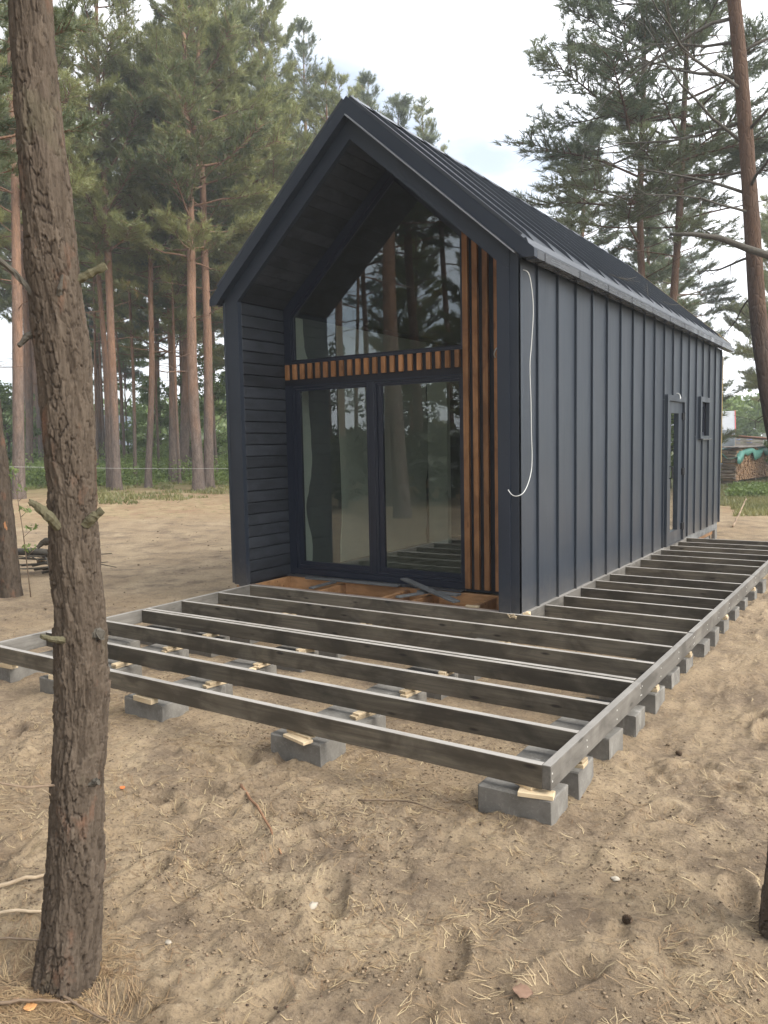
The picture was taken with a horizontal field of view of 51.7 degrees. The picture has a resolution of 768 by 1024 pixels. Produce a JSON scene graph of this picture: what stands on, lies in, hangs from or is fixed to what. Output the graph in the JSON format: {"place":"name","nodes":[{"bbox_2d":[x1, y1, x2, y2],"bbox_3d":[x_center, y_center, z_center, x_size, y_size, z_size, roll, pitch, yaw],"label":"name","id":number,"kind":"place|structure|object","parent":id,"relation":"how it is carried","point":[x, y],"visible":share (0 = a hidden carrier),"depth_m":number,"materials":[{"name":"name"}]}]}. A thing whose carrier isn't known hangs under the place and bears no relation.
{"place":"outdoors","nodes":[
{"label":"outdoors","id":0,"kind":"place"},
{"bbox_2d":[11,475,228,504],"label":"grass","id":1,"kind":"structure","parent":0,"point":[106,497],"depth_m":25.20,"materials":[{"name":"plant"}]},
{"bbox_2d":[0,469,767,1023],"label":"ground","id":2,"kind":"structure","parent":0,"point":[136,579],"depth_m":3.57,"materials":[{"name":"sand"}]},
{"bbox_2d":[0,182,11,362],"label":"pine tree","id":3,"kind":"object","parent":2,"relation":"on","point":[4,294],"visible":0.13,"depth_m":42.25,"materials":[{"name":"green plant"}]},
{"bbox_2d":[0,160,33,416],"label":"pine tree","id":4,"kind":"object","parent":2,"relation":"on","point":[7,317],"visible":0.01,"depth_m":45.41,"materials":[{"name":"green plant"}]},
{"bbox_2d":[0,380,40,466],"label":"broadleaf tree","id":5,"kind":"object","parent":2,"relation":"on","point":[5,395],"visible":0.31,"depth_m":37.57,"materials":[{"name":"green plant"}]},
{"bbox_2d":[0,662,44,682],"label":"concrete block","id":6,"kind":"structure","parent":2,"relation":"on","point":[19,673],"depth_m":6.28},
{"bbox_2d":[0,873,44,887],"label":"stick","id":7,"kind":"object","parent":2,"relation":"on","point":[12,882],"visible":0.72,"depth_m":3.31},
{"bbox_2d":[9,466,37,596],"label":"sapling","id":8,"kind":"object","parent":2,"relation":"on","point":[15,471],"visible":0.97,"depth_m":9.91,"materials":[{"name":"green plant"}]},
{"bbox_2d":[0,998,76,1004],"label":"stick","id":9,"kind":"object","parent":2,"relation":"on","point":[27,1000],"visible":0.99,"depth_m":2.63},
{"bbox_2d":[0,181,80,460],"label":"pine tree","id":10,"kind":"object","parent":2,"relation":"on","point":[38,417],"visible":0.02,"depth_m":41.90,"materials":[{"name":"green plant"}]},
{"bbox_2d":[0,180,86,452],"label":"pine tree","id":11,"kind":"object","parent":2,"relation":"on","point":[9,258],"depth_m":53.70,"materials":[{"name":"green plant"}]},
{"bbox_2d":[0,31,87,479],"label":"pine tree","id":12,"kind":"object","parent":2,"relation":"on","point":[4,200],"visible":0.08,"depth_m":32.87,"materials":[{"name":"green plant"}]},
{"bbox_2d":[39,674,53,693],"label":"concrete block","id":13,"kind":"structure","parent":2,"relation":"on","point":[46,684],"depth_m":5.93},
{"bbox_2d":[0,0,109,597],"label":"pine tree","id":14,"kind":"object","parent":2,"relation":"on","point":[10,581],"visible":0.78,"depth_m":9.85,"materials":[{"name":"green plant"}]},
{"bbox_2d":[0,0,110,1000],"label":"pine tree","id":15,"kind":"object","parent":2,"relation":"on","point":[68,954],"visible":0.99,"depth_m":2.62,"materials":[{"name":"brown plant"}]},
{"bbox_2d":[0,0,121,498],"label":"pine tree","id":16,"kind":"object","parent":2,"relation":"on","point":[18,437],"visible":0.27,"depth_m":23.86,"materials":[{"name":"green plant"}]},
{"bbox_2d":[17,548,116,573],"bbox_3d":[-5.201,0.734,11.753,2.331,0.430,1.130,1,5,18],"label":"brush pile","id":17,"kind":"object","parent":2,"relation":"on","point":[41,555],"visible":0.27,"depth_m":11.66,"materials":[{"name":"brown wood"}]},
{"bbox_2d":[61,995,109,1021],"bbox_3d":[-0.989,1.637,2.622,0.221,0.033,0.012,1,5,26],"label":"stick","id":18,"kind":"object","parent":2,"relation":"on","point":[80,1006],"visible":1,"depth_m":2.62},
{"bbox_2d":[0,898,194,1023],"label":"needle litter","id":19,"kind":"object","parent":2,"relation":"on","point":[20,1012],"visible":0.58,"depth_m":2.71,"materials":[{"name":"plant"}]},
{"bbox_2d":[79,161,123,460],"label":"pine tree","id":20,"kind":"object","parent":2,"relation":"on","point":[98,347],"visible":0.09,"depth_m":41.50,"materials":[{"name":"green plant"}]},
{"bbox_2d":[76,103,127,471],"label":"pine tree","id":21,"kind":"object","parent":2,"relation":"on","point":[94,306],"visible":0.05,"depth_m":32.49,"materials":[{"name":"green plant"}]},
{"bbox_2d":[0,0,209,489],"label":"pine tree","id":22,"kind":"object","parent":2,"relation":"on","point":[114,40],"visible":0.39,"depth_m":25.60,"materials":[{"name":"green plant"}]},
{"bbox_2d":[59,0,161,487],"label":"pine tree","id":23,"kind":"object","parent":2,"relation":"on","point":[96,231],"visible":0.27,"depth_m":26.91,"materials":[{"name":"green plant"}]},
{"bbox_2d":[74,138,147,459],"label":"pine tree","id":24,"kind":"object","parent":2,"relation":"on","point":[127,370],"visible":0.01,"depth_m":44.93,"materials":[{"name":"green plant"}]},
{"bbox_2d":[78,134,145,463],"bbox_3d":[-12.709,-9.824,37.437,3.353,17.020,4.257,-5,3,-41],"label":"pine tree","id":25,"kind":"object","parent":2,"relation":"on","point":[82,267],"visible":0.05,"depth_m":37.63,"materials":[{"name":"green plant"}]},
{"bbox_2d":[6,438,228,488],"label":"undergrowth","id":26,"kind":"object","parent":2,"relation":"on","point":[37,473],"visible":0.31,"depth_m":31.05,"materials":[{"name":"green plant"}]},
{"bbox_2d":[87,289,147,457],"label":"pine tree","id":27,"kind":"object","parent":2,"relation":"on","point":[126,366],"visible":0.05,"depth_m":54.42,"materials":[{"name":"green plant"}]},
{"bbox_2d":[75,51,161,483],"bbox_3d":[-9.792,-9.471,30.738,4.257,17.349,3.353,-1,1,15],"label":"pine tree","id":28,"kind":"object","parent":2,"relation":"on","point":[116,297],"visible":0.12,"depth_m":30.80,"materials":[{"name":"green plant"}]},
{"bbox_2d":[108,635,139,647],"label":"concrete block","id":29,"kind":"structure","parent":2,"relation":"on","point":[124,641],"depth_m":7.06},
{"bbox_2d":[108,659,141,674],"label":"concrete block","id":30,"kind":"structure","parent":2,"relation":"on","point":[134,669],"depth_m":6.24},
{"bbox_2d":[102,341,162,462],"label":"broadleaf tree","id":31,"kind":"object","parent":2,"relation":"on","point":[128,438],"visible":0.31,"depth_m":48.97,"materials":[{"name":"green plant"}]},
{"bbox_2d":[104,251,181,472],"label":"pine tree","id":32,"kind":"object","parent":2,"relation":"on","point":[143,321],"visible":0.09,"depth_m":35.60,"materials":[{"name":"green plant"}]},
{"bbox_2d":[125,377,180,463],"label":"broadleaf tree","id":33,"kind":"object","parent":2,"relation":"on","point":[142,399],"visible":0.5,"depth_m":43.35,"materials":[{"name":"green plant"}]},
{"bbox_2d":[130,212,175,456],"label":"pine tree","id":34,"kind":"object","parent":2,"relation":"on","point":[158,363],"visible":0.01,"depth_m":44.87,"materials":[{"name":"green plant"}]},
{"bbox_2d":[125,693,188,721],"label":"concrete block","id":35,"kind":"structure","parent":2,"relation":"on","point":[161,711],"depth_m":5.34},
{"bbox_2d":[133,694,157,704],"bbox_3d":[-1.608,1.260,5.343,0.190,0.034,0.060,2,6,36],"label":"wooden shim","id":36,"kind":"object","parent":35,"relation":"on","point":[144,699],"visible":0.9,"depth_m":5.31,"materials":[{"name":"brown wood"}]},
{"bbox_2d":[81,21,239,487],"bbox_3d":[-8.064,-8.955,27.852,5.975,16.764,4.706,1,0,25],"label":"pine tree","id":37,"kind":"object","parent":2,"relation":"on","point":[167,260],"visible":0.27,"depth_m":27.68,"materials":[{"name":"green plant"}]},
{"bbox_2d":[140,624,180,644],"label":"concrete block","id":38,"kind":"structure","parent":2,"relation":"on","point":[164,628],"depth_m":7.49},
{"bbox_2d":[74,6,247,481],"bbox_3d":[-8.482,-10.578,32.246,7.036,19.367,7.551,1,5,23],"label":"pine tree","id":39,"kind":"object","parent":2,"relation":"on","point":[179,328],"visible":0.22,"depth_m":31.57,"materials":[{"name":"green plant"}]},
{"bbox_2d":[142,644,188,670],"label":"concrete block","id":40,"kind":"structure","parent":2,"relation":"on","point":[179,652],"depth_m":6.72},
{"bbox_2d":[136,278,201,441],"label":"pine tree","id":41,"kind":"object","parent":2,"relation":"on","point":[179,344],"depth_m":45.66,"materials":[{"name":"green plant"}]},
{"bbox_2d":[122,102,216,483],"bbox_3d":[-7.735,-8.293,29.322,3.353,15.046,4.257,1,6,22],"label":"pine tree","id":42,"kind":"object","parent":2,"relation":"on","point":[182,298],"visible":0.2,"depth_m":29.24,"materials":[{"name":"green plant"}]},
{"bbox_2d":[162,373,203,450],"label":"broadleaf tree","id":43,"kind":"object","parent":2,"relation":"on","point":[178,396],"visible":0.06,"depth_m":44.99,"materials":[{"name":"green plant"}]},
{"bbox_2d":[90,0,291,487],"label":"pine tree","id":44,"kind":"object","parent":2,"relation":"on","point":[251,165],"visible":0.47,"depth_m":26.95,"materials":[{"name":"green plant"}]},
{"bbox_2d":[132,7,264,479],"bbox_3d":[-7.468,-12.011,32.600,6.289,22.145,7.116,1,1,2],"label":"pine tree","id":45,"kind":"object","parent":2,"relation":"on","point":[184,421],"visible":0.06,"depth_m":32.81,"materials":[{"name":"green plant"}]},
{"bbox_2d":[105,0,294,490],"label":"pine tree","id":46,"kind":"object","parent":2,"relation":"on","point":[203,18],"visible":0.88,"depth_m":25.71,"materials":[{"name":"green plant"}]},
{"bbox_2d":[178,342,227,471],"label":"broadleaf tree","id":47,"kind":"object","parent":2,"relation":"on","point":[218,407],"visible":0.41,"depth_m":36.05,"materials":[{"name":"green plant"}]},
{"bbox_2d":[174,676,232,694],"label":"concrete block","id":48,"kind":"structure","parent":2,"relation":"on","point":[198,682],"depth_m":5.73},
{"bbox_2d":[181,134,235,474],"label":"pine tree","id":49,"kind":"object","parent":2,"relation":"on","point":[198,297],"visible":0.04,"depth_m":33.75,"materials":[{"name":"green plant"}]},
{"bbox_2d":[189,632,229,657],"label":"concrete block","id":50,"kind":"structure","parent":2,"relation":"on","point":[210,655],"depth_m":7.09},
{"bbox_2d":[146,0,319,322],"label":"pine tree","id":51,"kind":"object","parent":2,"relation":"on","point":[247,19],"visible":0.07,"depth_m":29.95,"materials":[{"name":"green plant"}]},
{"bbox_2d":[223,659,276,688],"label":"concrete block","id":52,"kind":"structure","parent":2,"relation":"on","point":[248,664],"depth_m":6.20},
{"bbox_2d":[198,48,309,371],"bbox_3d":[-4.185,-9.269,31.118,5.933,16.678,6.696,-1,5,4],"label":"pine tree","id":53,"kind":"object","parent":2,"relation":"on","point":[227,252],"visible":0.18,"depth_m":29.64,"materials":[{"name":"green plant"}]},
{"bbox_2d":[206,0,302,295],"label":"pine tree","id":54,"kind":"object","parent":2,"relation":"on","point":[259,31],"visible":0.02,"depth_m":34.06,"materials":[{"name":"green plant"}]},
{"bbox_2d":[199,0,320,247],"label":"pine tree","id":55,"kind":"object","parent":2,"relation":"on","point":[275,30],"visible":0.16,"depth_m":33.68,"materials":[{"name":"green plant"}]},
{"bbox_2d":[240,784,281,853],"bbox_3d":[-0.624,1.499,3.951,0.018,0.060,0.777,-3,5,-23],"label":"stick","id":56,"kind":"object","parent":2,"relation":"on","point":[257,806],"visible":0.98,"depth_m":3.93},
{"bbox_2d":[275,645,318,672],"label":"concrete block","id":57,"kind":"structure","parent":2,"relation":"on","point":[292,649],"depth_m":6.55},
{"bbox_2d":[277,15,327,144],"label":"pine tree","id":58,"kind":"object","parent":2,"relation":"on","point":[302,47],"visible":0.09,"depth_m":39.65,"materials":[{"name":"green plant"}]},
{"bbox_2d":[271,728,345,767],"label":"concrete block","id":59,"kind":"structure","parent":2,"relation":"on","point":[320,752],"depth_m":4.60,"materials":[{"name":"concrete"}]},
{"bbox_2d":[283,732,312,745],"bbox_3d":[-0.499,1.312,4.592,0.070,0.018,0.200,-6,7,-42],"label":"wooden shim","id":60,"kind":"object","parent":59,"relation":"on","point":[297,739],"visible":0.84,"depth_m":4.56,"materials":[{"name":"brown wood"}]},
{"bbox_2d":[290,57,342,150],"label":"pine tree","id":61,"kind":"object","parent":2,"relation":"on","point":[315,118],"visible":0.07,"depth_m":34.73,"materials":[{"name":"green plant"}]},
{"bbox_2d":[310,68,354,134],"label":"pine tree","id":62,"kind":"object","parent":2,"relation":"on","point":[341,79],"visible":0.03,"depth_m":41.85,"materials":[{"name":"green plant"}]},
{"bbox_2d":[317,705,385,727],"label":"concrete block","id":63,"kind":"structure","parent":2,"relation":"on","point":[378,720],"depth_m":5.01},
{"bbox_2d":[346,66,380,111],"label":"pine tree","id":64,"kind":"object","parent":2,"relation":"on","point":[355,88],"visible":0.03,"depth_m":45.53,"materials":[{"name":"green plant"}]},
{"bbox_2d":[355,69,385,114],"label":"pine tree","id":65,"kind":"object","parent":2,"relation":"on","point":[365,78],"visible":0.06,"depth_m":43.02,"materials":[{"name":"green plant"}]},
{"bbox_2d":[3,389,764,456],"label":"woodland","id":66,"kind":"object","parent":2,"relation":"on","point":[743,408],"visible":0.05,"depth_m":64.29,"materials":[{"name":"green plant"}]},
{"bbox_2d":[0,692,767,1023],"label":"needle litter","id":67,"kind":"object","parent":2,"relation":"on","point":[632,974],"visible":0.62,"depth_m":3.23,"materials":[{"name":"plant"}]},
{"bbox_2d":[0,676,767,1023],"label":"soil crumbs","id":68,"kind":"object","parent":2,"relation":"on","point":[372,884],"visible":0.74,"depth_m":3.35,"materials":[{"name":"soil"}]},
{"bbox_2d":[366,684,426,701],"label":"concrete block","id":69,"kind":"structure","parent":2,"relation":"on","point":[392,690],"depth_m":5.46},
{"bbox_2d":[380,89,417,131],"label":"pine tree","id":70,"kind":"object","parent":2,"relation":"on","point":[395,101],"visible":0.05,"depth_m":43.98,"materials":[{"name":"green plant"}]},
{"bbox_2d":[411,95,449,153],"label":"pine tree","id":71,"kind":"object","parent":2,"relation":"on","point":[420,109],"visible":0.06,"depth_m":45.34,"materials":[{"name":"green plant"}]},
{"bbox_2d":[407,666,457,699],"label":"concrete block","id":72,"kind":"structure","parent":2,"relation":"on","point":[432,671],"depth_m":5.88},
{"bbox_2d":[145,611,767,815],"bbox_3d":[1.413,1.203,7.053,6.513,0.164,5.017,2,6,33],"label":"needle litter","id":73,"kind":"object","parent":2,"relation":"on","point":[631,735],"visible":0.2,"depth_m":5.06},
{"bbox_2d":[209,95,733,613],"bbox_3d":[2.267,-1.753,11.728,3.832,5.320,9.481,2,6,33],"label":"cabin","id":74,"kind":"object","parent":2,"relation":"on","point":[375,297],"visible":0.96,"depth_m":8.91,"materials":[{"name":"metal"}]},
{"bbox_2d":[305,576,400,586],"bbox_3d":[-0.364,0.777,8.837,1.241,0.020,0.075,2,6,31],"label":"offcut board","id":75,"kind":"object","parent":74,"relation":"on","point":[356,582],"visible":1,"depth_m":8.78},
{"bbox_2d":[283,170,462,364],"bbox_3d":[-0.184,-2.686,8.606,2.348,1.995,0.070,2,6,33],"label":"gable window","id":76,"kind":"structure","parent":74,"relation":"in","point":[334,252],"depth_m":8.73,"materials":[{"name":"black metal"}]},
{"bbox_2d":[285,373,465,589],"bbox_3d":[-0.137,-0.339,8.810,2.352,2.224,0.082,2,6,33],"label":"patio door","id":77,"kind":"structure","parent":74,"relation":"in","point":[378,570],"depth_m":8.79,"materials":[{"name":"black metal"}]},
{"bbox_2d":[0,538,767,790],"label":"deck frame","id":78,"kind":"object","parent":74,"relation":"attached to","point":[668,608],"visible":0.99,"depth_m":6.10,"materials":[{"name":"grey wood"}]},
{"bbox_2d":[417,589,460,596],"bbox_3d":[0.560,0.825,8.095,0.481,0.020,0.100,3,6,37],"label":"offcut board","id":79,"kind":"object","parent":74,"relation":"on","point":[450,593],"visible":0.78,"depth_m":7.99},
{"bbox_2d":[400,578,459,602],"bbox_3d":[0.454,0.790,8.059,0.085,0.020,1.023,-4,10,-28],"label":"offcut board","id":80,"kind":"object","parent":79,"relation":"on","point":[431,591],"visible":1,"depth_m":8.00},
{"bbox_2d":[508,269,533,496],"bbox_3d":[1.228,-1.129,6.955,0.293,1.977,0.115,-4,6,-32],"label":"cable","id":81,"kind":"object","parent":74,"relation":"hanging from","point":[530,384],"visible":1,"depth_m":7.03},
{"bbox_2d":[663,394,685,546],"bbox_3d":[4.254,-0.617,11.641,0.120,2.154,1.100,2,6,33],"label":"side door","id":82,"kind":"structure","parent":74,"relation":"in","point":[675,411],"depth_m":11.76,"materials":[{"name":"metal"}]},
{"bbox_2d":[698,396,711,439],"bbox_3d":[5.326,-1.558,13.228,0.155,0.702,0.790,2,6,33],"label":"side window","id":83,"kind":"structure","parent":74,"relation":"in","point":[701,406],"depth_m":13.36,"materials":[{"name":"metal"}]},
{"bbox_2d":[512,983,532,998],"bbox_3d":[0.459,1.587,2.626,0.057,0.012,0.056,-4,6,-33],"label":"fallen leaf","id":84,"kind":"object","parent":2,"relation":"on","point":[521,990],"visible":1,"depth_m":2.63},
{"bbox_2d":[478,777,567,825],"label":"concrete block","id":85,"kind":"structure","parent":2,"relation":"on","point":[498,795],"depth_m":3.87,"materials":[{"name":"concrete"}]},
{"bbox_2d":[517,786,554,800],"bbox_3d":[0.733,1.353,3.809,0.170,0.022,0.070,1,5,21],"label":"wooden shim","id":86,"kind":"object","parent":85,"relation":"on","point":[542,794],"visible":0.98,"depth_m":3.79,"materials":[{"name":"brown wood"}]},
{"bbox_2d":[517,746,593,799],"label":"concrete block","id":87,"kind":"structure","parent":2,"relation":"on","point":[578,781],"depth_m":4.16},
{"bbox_2d":[550,717,622,760],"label":"concrete block","id":88,"kind":"structure","parent":2,"relation":"on","point":[609,745],"depth_m":4.61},
{"bbox_2d":[556,115,656,283],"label":"pine tree","id":89,"kind":"object","parent":2,"relation":"on","point":[608,238],"visible":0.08,"depth_m":30.31,"materials":[{"name":"green plant"}]},
{"bbox_2d":[585,697,644,736],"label":"concrete block","id":90,"kind":"structure","parent":2,"relation":"on","point":[631,722],"depth_m":4.92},
{"bbox_2d":[490,0,767,277],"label":"pine tree","id":91,"kind":"object","parent":2,"relation":"on","point":[717,144],"visible":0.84,"depth_m":20.96,"materials":[{"name":"green plant"}]},
{"bbox_2d":[599,685,664,713],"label":"concrete block","id":92,"kind":"structure","parent":2,"relation":"on","point":[651,702],"depth_m":5.33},
{"bbox_2d":[637,226,684,295],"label":"pine tree","id":93,"kind":"object","parent":2,"relation":"on","point":[662,286],"visible":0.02,"depth_m":48.08,"materials":[{"name":"green plant"}]},
{"bbox_2d":[636,654,692,672],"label":"concrete block","id":94,"kind":"structure","parent":2,"relation":"on","point":[685,664],"depth_m":6.13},
{"bbox_2d":[566,0,767,441],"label":"pine tree","id":95,"kind":"object","parent":2,"relation":"on","point":[755,252],"visible":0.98,"depth_m":12.92,"materials":[{"name":"green plant"}]},
{"bbox_2d":[658,666,679,688],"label":"concrete block","id":96,"kind":"structure","parent":2,"relation":"on","point":[670,679],"depth_m":5.75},
{"bbox_2d":[582,0,767,301],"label":"pine tree","id":97,"kind":"object","parent":2,"relation":"on","point":[664,156],"visible":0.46,"depth_m":20.61,"materials":[{"name":"green plant"}]},
{"bbox_2d":[621,195,742,443],"bbox_3d":[9.793,-6.361,29.950,7.106,11.433,6.895,0,5,14],"label":"pine tree","id":98,"kind":"object","parent":2,"relation":"on","point":[693,306],"visible":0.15,"depth_m":29.32,"materials":[{"name":"green plant"}]},
{"bbox_2d":[636,104,742,364],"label":"pine tree","id":99,"kind":"object","parent":2,"relation":"on","point":[717,291],"visible":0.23,"depth_m":40.41,"materials":[{"name":"green plant"}]},
{"bbox_2d":[691,638,709,656],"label":"concrete block","id":100,"kind":"structure","parent":2,"relation":"on","point":[701,648],"depth_m":6.59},
{"bbox_2d":[704,626,718,646],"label":"concrete block","id":101,"kind":"structure","parent":2,"relation":"on","point":[712,635],"depth_m":7.00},
{"bbox_2d":[722,411,735,431],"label":"garden hut","id":102,"kind":"object","parent":2,"relation":"on","point":[729,422],"visible":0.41,"depth_m":59.78,"materials":[{"name":"white paint"}]},
{"bbox_2d":[717,192,767,392],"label":"pine tree","id":103,"kind":"object","parent":2,"relation":"on","point":[748,384],"visible":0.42,"depth_m":40.65,"materials":[{"name":"green plant"}]},
{"bbox_2d":[720,447,767,484],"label":"log pile","id":104,"kind":"object","parent":2,"relation":"on","point":[750,467],"visible":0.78,"depth_m":31.37,"materials":[{"name":"wood"}]},
{"bbox_2d":[722,446,767,463],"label":"tarp","id":105,"kind":"object","parent":104,"relation":"on","point":[757,454],"visible":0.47,"depth_m":31.80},
{"bbox_2d":[723,481,767,497],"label":"weeds","id":106,"kind":"object","parent":2,"relation":"on","point":[750,489],"visible":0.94,"depth_m":24.32,"materials":[{"name":"green plant"}]},
{"bbox_2d":[735,436,762,445],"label":"board fence","id":107,"kind":"object","parent":2,"relation":"on","point":[742,442],"visible":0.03,"depth_m":48.12,"materials":[{"name":"grey wood"}]},
{"bbox_2d":[733,211,767,381],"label":"pine tree","id":108,"kind":"object","parent":2,"relation":"on","point":[743,318],"visible":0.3,"depth_m":35.34,"materials":[{"name":"green plant"}]},
{"bbox_2d":[758,846,767,938],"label":"pine tree","id":109,"kind":"object","parent":2,"relation":"on","point":[763,921],"visible":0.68,"depth_m":2.91,"materials":[{"name":"brown plant"}]},
{"bbox_2d":[0,0,767,438],"label":"sky","id":110,"kind":"structure","parent":0,"point":[463,55],"materials":[{"name":"white"}]},
{"bbox_2d":[720,476,767,515],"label":"grass","id":111,"kind":"structure","parent":0,"point":[756,505],"depth_m":21.62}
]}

